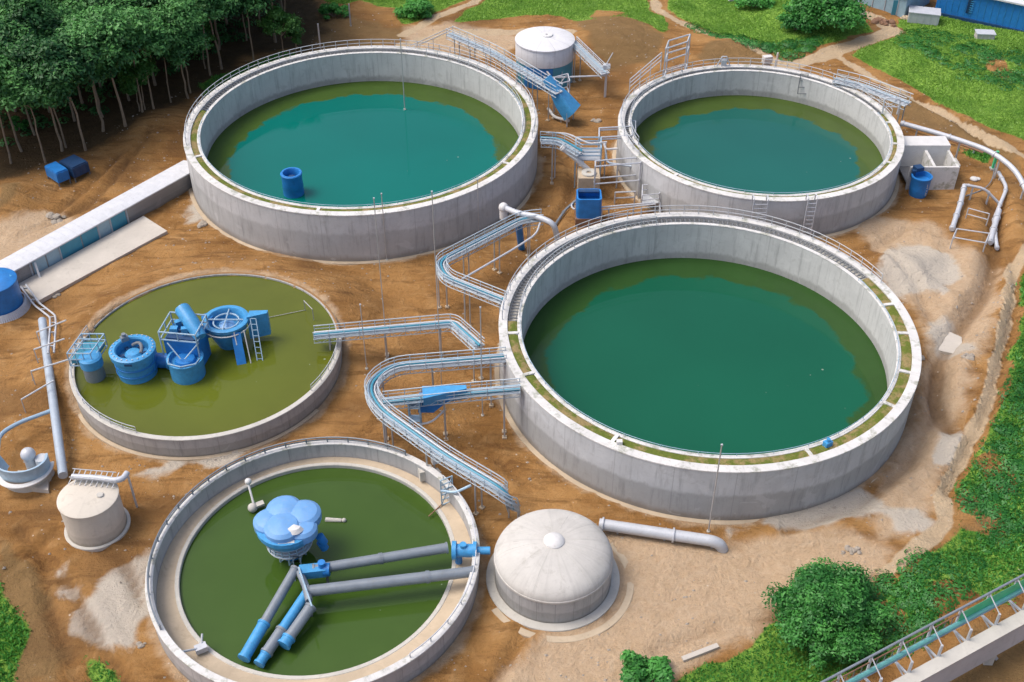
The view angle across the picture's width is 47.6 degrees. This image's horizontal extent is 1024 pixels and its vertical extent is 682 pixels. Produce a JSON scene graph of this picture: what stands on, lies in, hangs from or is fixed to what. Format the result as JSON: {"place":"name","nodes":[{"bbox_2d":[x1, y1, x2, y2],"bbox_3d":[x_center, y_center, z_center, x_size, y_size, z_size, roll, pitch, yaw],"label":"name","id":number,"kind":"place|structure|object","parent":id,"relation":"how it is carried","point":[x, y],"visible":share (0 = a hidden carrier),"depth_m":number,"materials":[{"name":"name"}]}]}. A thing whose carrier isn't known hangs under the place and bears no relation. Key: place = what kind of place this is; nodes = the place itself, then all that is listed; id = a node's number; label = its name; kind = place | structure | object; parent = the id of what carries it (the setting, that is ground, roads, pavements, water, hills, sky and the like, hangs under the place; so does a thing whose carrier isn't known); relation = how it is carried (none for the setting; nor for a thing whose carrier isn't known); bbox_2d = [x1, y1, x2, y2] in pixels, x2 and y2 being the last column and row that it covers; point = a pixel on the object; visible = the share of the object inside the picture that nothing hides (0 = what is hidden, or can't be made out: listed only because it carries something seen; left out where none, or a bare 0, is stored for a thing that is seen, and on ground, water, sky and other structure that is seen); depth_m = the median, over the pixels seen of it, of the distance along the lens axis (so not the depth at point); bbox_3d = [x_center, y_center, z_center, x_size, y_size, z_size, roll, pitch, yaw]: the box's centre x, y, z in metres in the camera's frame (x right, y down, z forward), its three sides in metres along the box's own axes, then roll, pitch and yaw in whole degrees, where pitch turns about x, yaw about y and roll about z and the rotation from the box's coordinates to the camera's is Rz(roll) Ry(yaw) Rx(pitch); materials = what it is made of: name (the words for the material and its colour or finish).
{"place":"outdoors","nodes":[
{"label":"outdoors","id":0,"kind":"place"},
{"bbox_2d":[75,276,336,435],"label":"water","id":1,"kind":"structure","parent":0,"point":[226,393],"depth_m":113.36,"materials":[{"name":"green liquid"}]},
{"bbox_2d":[66,333,107,382],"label":"cage pump","id":2,"kind":"object","parent":1,"relation":"in","point":[87,357],"visible":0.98,"depth_m":110.95,"materials":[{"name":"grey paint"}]},
{"bbox_2d":[108,332,157,384],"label":"aerator drum","id":3,"kind":"object","parent":1,"relation":"in","point":[133,358],"visible":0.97,"depth_m":111.05,"materials":[{"name":"blue paint"}]},
{"bbox_2d":[158,303,211,384],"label":"screen machine","id":4,"kind":"object","parent":1,"relation":"in","point":[187,346],"visible":0.98,"depth_m":111.23,"materials":[{"name":"blue paint"}]},
{"bbox_2d":[201,305,270,364],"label":"bowl machine","id":5,"kind":"object","parent":1,"relation":"in","point":[228,324],"visible":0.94,"depth_m":114.60,"materials":[{"name":"blue paint"}]},
{"bbox_2d":[180,468,451,675],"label":"water","id":6,"kind":"structure","parent":0,"point":[234,571],"depth_m":95.41,"materials":[{"name":"green liquid"}]},
{"bbox_2d":[253,495,328,580],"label":"covered clarifier","id":7,"kind":"object","parent":6,"relation":"in","point":[285,527],"visible":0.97,"depth_m":94.10,"materials":[{"name":"paint"}]},
{"bbox_2d":[0,0,1023,681],"bbox_3d":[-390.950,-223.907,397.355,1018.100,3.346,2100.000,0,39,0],"label":"ground","id":8,"kind":"structure","parent":0,"point":[76,606],"depth_m":114.41,"materials":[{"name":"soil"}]},
{"bbox_2d":[0,33,22,151],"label":"forest tree","id":9,"kind":"object","parent":8,"relation":"on","point":[3,40],"visible":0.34,"depth_m":143.00,"materials":[{"name":"green plant"}]},
{"bbox_2d":[0,267,30,323],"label":"water tank","id":10,"kind":"object","parent":8,"relation":"on","point":[14,302],"visible":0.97,"depth_m":122.21,"materials":[{"name":"blue paint"}]},
{"bbox_2d":[0,15,35,135],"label":"forest tree","id":11,"kind":"object","parent":8,"relation":"on","point":[13,33],"visible":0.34,"depth_m":144.82,"materials":[{"name":"green plant"}]},
{"bbox_2d":[0,53,37,163],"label":"forest tree","id":12,"kind":"object","parent":8,"relation":"on","point":[10,102],"visible":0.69,"depth_m":140.22,"materials":[{"name":"green plant"}]},
{"bbox_2d":[0,409,54,492],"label":"intake basin","id":13,"kind":"object","parent":8,"relation":"on","point":[37,475],"visible":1,"depth_m":102.87,"materials":[{"name":"concrete"}]},
{"bbox_2d":[0,65,57,162],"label":"forest tree","id":14,"kind":"object","parent":8,"relation":"on","point":[20,90],"visible":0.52,"depth_m":140.47,"materials":[{"name":"green plant"}]},
{"bbox_2d":[0,0,64,112],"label":"forest tree","id":15,"kind":"object","parent":8,"relation":"on","point":[25,12],"visible":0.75,"depth_m":146.78,"materials":[{"name":"green plant"}]},
{"bbox_2d":[1,33,66,147],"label":"forest tree","id":16,"kind":"object","parent":8,"relation":"on","point":[22,52],"visible":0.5,"depth_m":140.82,"materials":[{"name":"green plant"}]},
{"bbox_2d":[20,284,56,353],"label":"twin pipes","id":17,"kind":"object","parent":8,"relation":"on","point":[44,313],"visible":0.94,"depth_m":121.54,"materials":[{"name":"metal"}]},
{"bbox_2d":[14,58,86,151],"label":"forest tree","id":18,"kind":"object","parent":8,"relation":"on","point":[73,88],"visible":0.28,"depth_m":142.72,"materials":[{"name":"green plant"}]},
{"bbox_2d":[38,317,67,478],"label":"ground pipe","id":19,"kind":"object","parent":8,"relation":"on","point":[62,471],"visible":0.99,"depth_m":109.28,"materials":[{"name":"grey metal"}]},
{"bbox_2d":[32,11,75,121],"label":"forest tree","id":20,"kind":"object","parent":8,"relation":"on","point":[47,32],"visible":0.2,"depth_m":147.92,"materials":[{"name":"green plant"}]},
{"bbox_2d":[16,30,98,150],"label":"forest tree","id":21,"kind":"object","parent":8,"relation":"on","point":[57,71],"visible":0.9,"depth_m":141.17,"materials":[{"name":"green plant"}]},
{"bbox_2d":[44,161,70,186],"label":"site tank","id":22,"kind":"object","parent":8,"relation":"on","point":[57,172],"visible":1,"depth_m":143.06,"materials":[{"name":"blue paint"}]},
{"bbox_2d":[48,0,86,104],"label":"forest tree","id":23,"kind":"object","parent":8,"relation":"on","point":[59,7],"visible":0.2,"depth_m":150.41,"materials":[{"name":"green plant"}]},
{"bbox_2d":[59,154,90,182],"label":"site tank","id":24,"kind":"object","parent":8,"relation":"on","point":[75,165],"visible":0.86,"depth_m":144.11,"materials":[{"name":"blue paint"}]},
{"bbox_2d":[53,18,125,131],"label":"forest tree","id":25,"kind":"object","parent":8,"relation":"on","point":[106,69],"visible":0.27,"depth_m":145.72,"materials":[{"name":"green plant"}]},
{"bbox_2d":[19,216,167,303],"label":"concrete slab","id":26,"kind":"structure","parent":8,"relation":"on","point":[77,266],"depth_m":130.63,"materials":[{"name":"grey concrete"}]},
{"bbox_2d":[57,475,130,551],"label":"storage tank","id":27,"kind":"object","parent":8,"relation":"on","point":[95,518],"visible":0.95,"depth_m":97.42,"materials":[{"name":"beige paint"}]},
{"bbox_2d":[0,160,191,282],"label":"covered channel","id":28,"kind":"object","parent":8,"relation":"on","point":[102,221],"visible":0.98,"depth_m":133.88,"materials":[{"name":"white paint"}]},
{"bbox_2d":[61,3,141,126],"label":"forest tree","id":29,"kind":"object","parent":8,"relation":"on","point":[98,21],"visible":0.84,"depth_m":145.23,"materials":[{"name":"green plant"}]},
{"bbox_2d":[68,468,137,507],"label":"feed pipe","id":30,"kind":"object","parent":8,"relation":"on","point":[106,478],"visible":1,"depth_m":98.30,"materials":[{"name":"metal"}]},
{"bbox_2d":[66,0,141,100],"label":"forest tree","id":31,"kind":"object","parent":8,"relation":"on","point":[119,3],"visible":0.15,"depth_m":152.27,"materials":[{"name":"green plant"}]},
{"bbox_2d":[116,71,149,111],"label":"young tree","id":32,"kind":"object","parent":8,"relation":"on","point":[129,90],"visible":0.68,"depth_m":154.37,"materials":[{"name":"green plant"}]},
{"bbox_2d":[117,53,160,109],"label":"young tree","id":33,"kind":"object","parent":8,"relation":"on","point":[141,68],"visible":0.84,"depth_m":152.97,"materials":[{"name":"green plant"}]},
{"bbox_2d":[0,0,279,146],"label":"undergrowth","id":34,"kind":"object","parent":8,"relation":"on","point":[226,38],"visible":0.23,"depth_m":163.40,"materials":[{"name":"green plant"}]},
{"bbox_2d":[117,6,171,108],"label":"forest tree","id":35,"kind":"object","parent":8,"relation":"on","point":[142,38],"visible":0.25,"depth_m":150.38,"materials":[{"name":"green plant"}]},
{"bbox_2d":[114,5,177,111],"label":"forest tree","id":36,"kind":"object","parent":8,"relation":"on","point":[142,12],"visible":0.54,"depth_m":149.94,"materials":[{"name":"green plant"}]},
{"bbox_2d":[123,0,191,85],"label":"forest tree","id":37,"kind":"object","parent":8,"relation":"on","point":[145,3],"visible":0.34,"depth_m":153.98,"materials":[{"name":"green plant"}]},
{"bbox_2d":[139,3,192,102],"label":"forest tree","id":38,"kind":"object","parent":8,"relation":"on","point":[159,9],"visible":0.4,"depth_m":153.05,"materials":[{"name":"green plant"}]},
{"bbox_2d":[150,27,212,98],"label":"forest tree","id":39,"kind":"object","parent":8,"relation":"on","point":[175,55],"visible":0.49,"depth_m":155.19,"materials":[{"name":"green plant"}]},
{"bbox_2d":[157,0,209,92],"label":"forest tree","id":40,"kind":"object","parent":8,"relation":"on","point":[193,19],"visible":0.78,"depth_m":153.52,"materials":[{"name":"green plant"}]},
{"bbox_2d":[69,272,341,460],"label":"sludge pond","id":41,"kind":"structure","parent":8,"relation":"on","point":[292,417],"depth_m":107.64,"materials":[{"name":"concrete"}]},
{"bbox_2d":[192,0,240,75],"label":"forest tree","id":42,"kind":"object","parent":8,"relation":"on","point":[229,6],"visible":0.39,"depth_m":160.28,"materials":[{"name":"green plant"}]},
{"bbox_2d":[223,0,275,62],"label":"forest tree","id":43,"kind":"object","parent":8,"relation":"on","point":[250,5],"visible":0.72,"depth_m":163.40,"materials":[{"name":"green plant"}]},
{"bbox_2d":[256,4,303,57],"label":"young tree","id":44,"kind":"object","parent":8,"relation":"on","point":[277,17],"visible":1,"depth_m":168.08,"materials":[{"name":"green plant"}]},
{"bbox_2d":[145,437,479,681],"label":"clarifier basin","id":45,"kind":"object","parent":8,"relation":"on","point":[427,644],"visible":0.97,"depth_m":95.76,"materials":[{"name":"concrete"}]},
{"bbox_2d":[306,565,474,596],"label":"overflow pipe","id":46,"kind":"object","parent":45,"relation":"attached to","point":[427,576],"visible":0.86,"depth_m":92.06,"materials":[{"name":"grey metal"}]},
{"bbox_2d":[428,475,471,516],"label":"steel stair","id":47,"kind":"object","parent":45,"relation":"attached to","point":[446,491],"visible":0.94,"depth_m":99.43,"materials":[{"name":"silver metal"}]},
{"bbox_2d":[451,541,489,564],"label":"gate valve","id":48,"kind":"object","parent":45,"relation":"on","point":[461,550],"visible":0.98,"depth_m":94.22,"materials":[{"name":"blue paint"}]},
{"bbox_2d":[296,559,330,616],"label":"valve block","id":49,"kind":"structure","parent":8,"relation":"on","point":[304,572],"depth_m":92.77,"materials":[{"name":"blue paint"}]},
{"bbox_2d":[237,565,297,662],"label":"suction pipe","id":50,"kind":"object","parent":49,"relation":"attached to","point":[246,653],"visible":0.98,"depth_m":90.10,"materials":[{"name":"grey metal"}]},
{"bbox_2d":[254,590,305,667],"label":"suction pipe","id":51,"kind":"object","parent":49,"relation":"attached to","point":[268,649],"visible":0.92,"depth_m":89.20,"materials":[{"name":"blue metal"}]},
{"bbox_2d":[278,602,315,649],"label":"suction pipe","id":52,"kind":"object","parent":49,"relation":"attached to","point":[286,640],"visible":0.98,"depth_m":89.48,"materials":[{"name":"grey metal"}]},
{"bbox_2d":[312,542,448,571],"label":"overflow pipe","id":53,"kind":"object","parent":49,"relation":"attached to","point":[386,557],"visible":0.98,"depth_m":94.03,"materials":[{"name":"grey metal"}]},
{"bbox_2d":[317,2,348,19],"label":"shrub","id":54,"kind":"object","parent":8,"relation":"on","point":[332,8],"visible":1,"depth_m":182.62,"materials":[{"name":"green plant"}]},
{"bbox_2d":[183,39,537,264],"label":"concrete tank","id":55,"kind":"object","parent":8,"relation":"on","point":[337,235],"visible":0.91,"depth_m":136.04,"materials":[{"name":"concrete"}]},
{"bbox_2d":[207,81,518,206],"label":"water","id":56,"kind":"structure","parent":55,"relation":"in","point":[356,144],"depth_m":148.26,"materials":[{"name":"teal liquid"}]},
{"bbox_2d":[280,167,303,198],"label":"blue drum","id":57,"kind":"object","parent":56,"relation":"in","point":[292,183],"visible":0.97,"depth_m":137.44,"materials":[{"name":"paint"}]},
{"bbox_2d":[313,314,484,381],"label":"pipe walkway","id":58,"kind":"structure","parent":8,"relation":"on","point":[467,336],"depth_m":114.48,"materials":[{"name":"metal"}]},
{"bbox_2d":[364,347,520,517],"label":"pipe walkway","id":59,"kind":"structure","parent":8,"relation":"on","point":[383,412],"depth_m":103.21,"materials":[{"name":"metal"}]},
{"bbox_2d":[382,378,520,443],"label":"pipe walkway","id":60,"kind":"structure","parent":8,"relation":"on","point":[503,390],"depth_m":105.09,"materials":[{"name":"metal"}]},
{"bbox_2d":[407,385,466,441],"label":"blue hopper","id":61,"kind":"object","parent":60,"relation":"hanging from","point":[429,399],"visible":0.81,"depth_m":105.05,"materials":[{"name":"paint"}]},
{"bbox_2d":[436,209,542,345],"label":"pipe walkway","id":62,"kind":"structure","parent":8,"relation":"on","point":[444,274],"depth_m":122.71,"materials":[{"name":"metal"}]},
{"bbox_2d":[499,202,559,240],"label":"pipe","id":63,"kind":"object","parent":62,"relation":"attached to","point":[504,208],"depth_m":128.00,"materials":[{"name":"white metal"}]},
{"bbox_2d":[446,26,562,120],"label":"pipe walkway","id":64,"kind":"structure","parent":8,"relation":"on","point":[513,65],"depth_m":158.81,"materials":[{"name":"metal"}]},
{"bbox_2d":[515,26,574,90],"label":"settling tank","id":65,"kind":"object","parent":8,"relation":"on","point":[547,50],"visible":0.87,"depth_m":162.10,"materials":[{"name":"white metal"}]},
{"bbox_2d":[486,509,633,642],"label":"domed tank","id":66,"kind":"object","parent":8,"relation":"on","point":[553,570],"visible":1,"depth_m":91.99,"materials":[{"name":"concrete"}]},
{"bbox_2d":[543,75,579,126],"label":"blue chute","id":67,"kind":"object","parent":8,"relation":"on","point":[567,104],"visible":0.99,"depth_m":153.89,"materials":[{"name":"paint"}]},
{"bbox_2d":[540,131,582,184],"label":"pipe walkway","id":68,"kind":"structure","parent":8,"relation":"on","point":[571,148],"depth_m":140.23,"materials":[{"name":"metal"}]},
{"bbox_2d":[571,188,601,226],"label":"square tank","id":69,"kind":"object","parent":8,"relation":"on","point":[588,204],"visible":0.99,"depth_m":135.84,"materials":[{"name":"blue paint"}]},
{"bbox_2d":[574,137,601,187],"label":"steel platform","id":70,"kind":"structure","parent":8,"relation":"on","point":[591,154],"depth_m":142.10,"materials":[{"name":"grey metal"}]},
{"bbox_2d":[577,168,599,188],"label":"concrete box","id":71,"kind":"object","parent":8,"relation":"on","point":[585,178],"visible":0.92,"depth_m":139.90,"materials":[{"name":"beige concrete"}]},
{"bbox_2d":[572,36,609,82],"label":"pipe walkway","id":72,"kind":"structure","parent":8,"relation":"on","point":[587,56],"depth_m":161.01,"materials":[{"name":"metal"}]},
{"bbox_2d":[594,157,641,198],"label":"steel portal","id":73,"kind":"object","parent":8,"relation":"on","point":[640,163],"visible":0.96,"depth_m":138.97,"materials":[{"name":"grey metal"}]},
{"bbox_2d":[619,649,675,681],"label":"shrub","id":74,"kind":"object","parent":8,"relation":"on","point":[637,668],"visible":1,"depth_m":86.56,"materials":[{"name":"green plant"}]},
{"bbox_2d":[599,517,727,552],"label":"outlet pipe","id":75,"kind":"object","parent":8,"relation":"on","point":[718,544],"visible":0.98,"depth_m":97.68,"materials":[{"name":"metal"}]},
{"bbox_2d":[326,0,1023,140],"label":"grass","id":76,"kind":"structure","parent":8,"relation":"on","point":[636,13],"depth_m":176.96,"materials":[{"name":"green plant"}]},
{"bbox_2d":[663,34,690,75],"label":"ladder","id":77,"kind":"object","parent":8,"relation":"on","point":[666,59],"depth_m":157.66,"materials":[{"name":"grey metal"}]},
{"bbox_2d":[681,643,718,661],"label":"kerb strip","id":78,"kind":"object","parent":8,"relation":"on","point":[700,652],"visible":1,"depth_m":89.55,"materials":[{"name":"concrete"}]},
{"bbox_2d":[494,205,921,524],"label":"concrete tank","id":79,"kind":"object","parent":8,"relation":"on","point":[551,428],"visible":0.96,"depth_m":106.11,"materials":[{"name":"concrete"}]},
{"bbox_2d":[524,258,886,454],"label":"water","id":80,"kind":"structure","parent":79,"relation":"in","point":[701,355],"depth_m":115.75,"materials":[{"name":"teal liquid"}]},
{"bbox_2d":[612,58,904,237],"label":"concrete tank","id":81,"kind":"object","parent":8,"relation":"on","point":[847,207],"visible":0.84,"depth_m":142.45,"materials":[{"name":"concrete"}]},
{"bbox_2d":[636,95,882,193],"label":"water","id":82,"kind":"structure","parent":81,"relation":"in","point":[761,144],"depth_m":148.77,"materials":[{"name":"teal liquid"}]},
{"bbox_2d":[684,22,1023,664],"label":"creeping vegetation","id":83,"kind":"object","parent":8,"relation":"on","point":[985,506],"visible":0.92,"depth_m":102.08,"materials":[{"name":"green plant"}]},
{"bbox_2d":[832,69,912,127],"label":"pipe walkway","id":84,"kind":"structure","parent":8,"relation":"on","point":[884,95],"depth_m":151.04,"materials":[{"name":"metal"}]},
{"bbox_2d":[854,0,929,16],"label":"grey shed","id":85,"kind":"structure","parent":8,"relation":"on","point":[899,8],"depth_m":183.90,"materials":[{"name":"blue paint"}]},
{"bbox_2d":[909,164,932,198],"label":"blue barrel","id":86,"kind":"object","parent":8,"relation":"on","point":[920,181],"visible":1,"depth_m":140.57,"materials":[{"name":"paint"}]},
{"bbox_2d":[821,574,1023,681],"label":"pipe bridge","id":87,"kind":"structure","parent":8,"relation":"on","point":[987,646],"depth_m":85.43,"materials":[{"name":"concrete"}]},
{"bbox_2d":[899,136,960,189],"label":"outlet chamber","id":88,"kind":"object","parent":8,"relation":"on","point":[935,158],"visible":0.79,"depth_m":144.12,"materials":[{"name":"concrete"}]},
{"bbox_2d":[939,332,961,354],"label":"broken slab","id":89,"kind":"structure","parent":8,"relation":"on","point":[951,343],"depth_m":119.38,"materials":[{"name":"concrete"}]},
{"bbox_2d":[949,184,966,230],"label":"white standpipe","id":90,"kind":"object","parent":8,"relation":"on","point":[960,204],"visible":1,"depth_m":137.66,"materials":[{"name":"metal"}]},
{"bbox_2d":[900,120,1023,198],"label":"drain pipe","id":91,"kind":"object","parent":8,"relation":"on","point":[1005,162],"visible":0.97,"depth_m":145.13,"materials":[{"name":"metal"}]},
{"bbox_2d":[935,0,1023,31],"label":"blue shed","id":92,"kind":"structure","parent":8,"relation":"on","point":[1006,14],"depth_m":180.18,"materials":[{"name":"paint"}]},
{"bbox_2d":[987,208,1001,244],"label":"white standpipe","id":93,"kind":"object","parent":8,"relation":"on","point":[993,229],"visible":0.96,"depth_m":136.03,"materials":[{"name":"metal"}]},
{"bbox_2d":[992,171,1007,249],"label":"service pipe","id":94,"kind":"object","parent":8,"relation":"on","point":[1001,178],"visible":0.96,"depth_m":140.05,"materials":[{"name":"metal"}]},
{"bbox_2d":[0,0,1023,681],"bbox_3d":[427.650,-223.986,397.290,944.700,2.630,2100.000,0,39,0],"label":"grass field","id":95,"kind":"structure","parent":0,"point":[756,666],"depth_m":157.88,"materials":[{"name":"plant"}]},
{"bbox_2d":[393,0,434,18],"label":"shrub","id":96,"kind":"object","parent":95,"relation":"on","point":[414,8],"visible":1,"depth_m":182.28,"materials":[{"name":"green plant"}]},
{"bbox_2d":[734,0,775,8],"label":"shrub","id":97,"kind":"object","parent":95,"relation":"on","point":[766,4],"visible":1,"depth_m":183.81,"materials":[{"name":"green plant"}]},
{"bbox_2d":[775,12,818,32],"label":"shrub","id":98,"kind":"object","parent":95,"relation":"on","point":[796,24],"visible":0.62,"depth_m":174.58,"materials":[{"name":"green plant"}]},
{"bbox_2d":[778,0,872,32],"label":"shrub","id":99,"kind":"object","parent":95,"relation":"on","point":[837,12],"visible":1,"depth_m":173.00,"materials":[{"name":"green plant"}]},
{"bbox_2d":[761,557,896,670],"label":"shrub","id":100,"kind":"object","parent":95,"relation":"on","point":[812,599],"visible":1,"depth_m":88.24,"materials":[{"name":"green plant"}]},
{"bbox_2d":[907,5,940,25],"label":"storage box","id":101,"kind":"object","parent":95,"relation":"on","point":[924,15],"visible":1,"depth_m":181.03,"materials":[{"name":"concrete"}]},
{"bbox_2d":[394,0,1023,578],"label":"dirt path","id":102,"kind":"structure","parent":0,"point":[934,536],"depth_m":126.57,"materials":[{"name":"soil"}]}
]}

